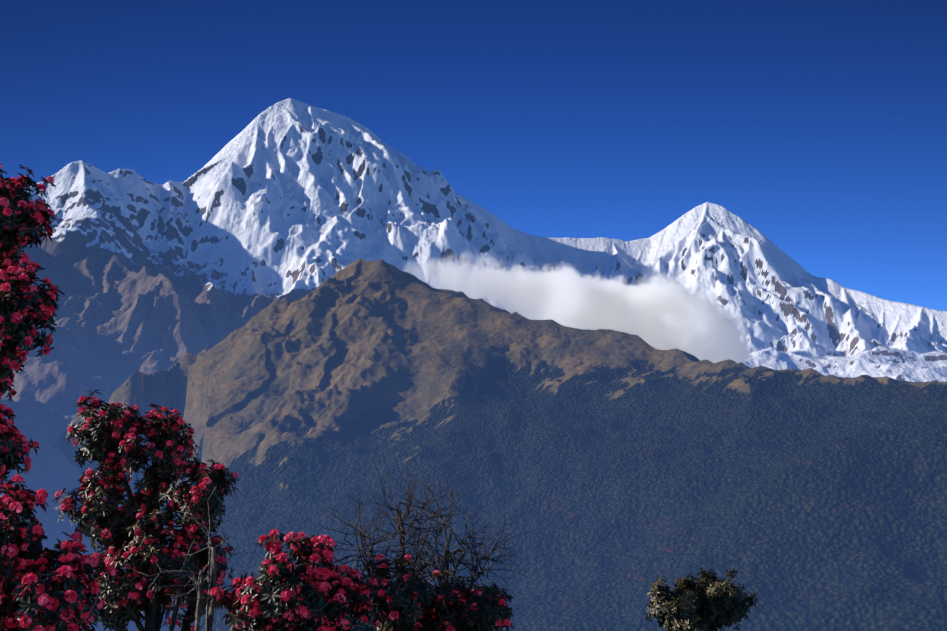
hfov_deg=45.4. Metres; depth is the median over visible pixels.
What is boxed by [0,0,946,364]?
sky
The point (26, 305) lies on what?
rhododendron
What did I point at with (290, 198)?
annapurna massif
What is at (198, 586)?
bare tree
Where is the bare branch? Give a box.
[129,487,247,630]
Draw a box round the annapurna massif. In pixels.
[0,98,946,630]
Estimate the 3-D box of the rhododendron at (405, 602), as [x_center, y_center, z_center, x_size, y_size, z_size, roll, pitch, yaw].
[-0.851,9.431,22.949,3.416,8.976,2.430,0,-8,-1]
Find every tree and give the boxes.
[318,461,526,596]
[645,567,757,630]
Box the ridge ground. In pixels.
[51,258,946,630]
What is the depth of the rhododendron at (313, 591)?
18.94 m
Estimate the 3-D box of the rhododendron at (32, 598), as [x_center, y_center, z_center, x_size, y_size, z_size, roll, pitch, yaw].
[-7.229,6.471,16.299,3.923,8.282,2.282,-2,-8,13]
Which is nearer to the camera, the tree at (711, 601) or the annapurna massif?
the tree at (711, 601)
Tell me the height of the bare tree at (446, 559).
11.807 m
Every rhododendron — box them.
[0,163,65,489]
[0,474,115,630]
[52,390,239,630]
[199,529,380,630]
[358,554,514,630]
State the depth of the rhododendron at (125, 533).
26.08 m

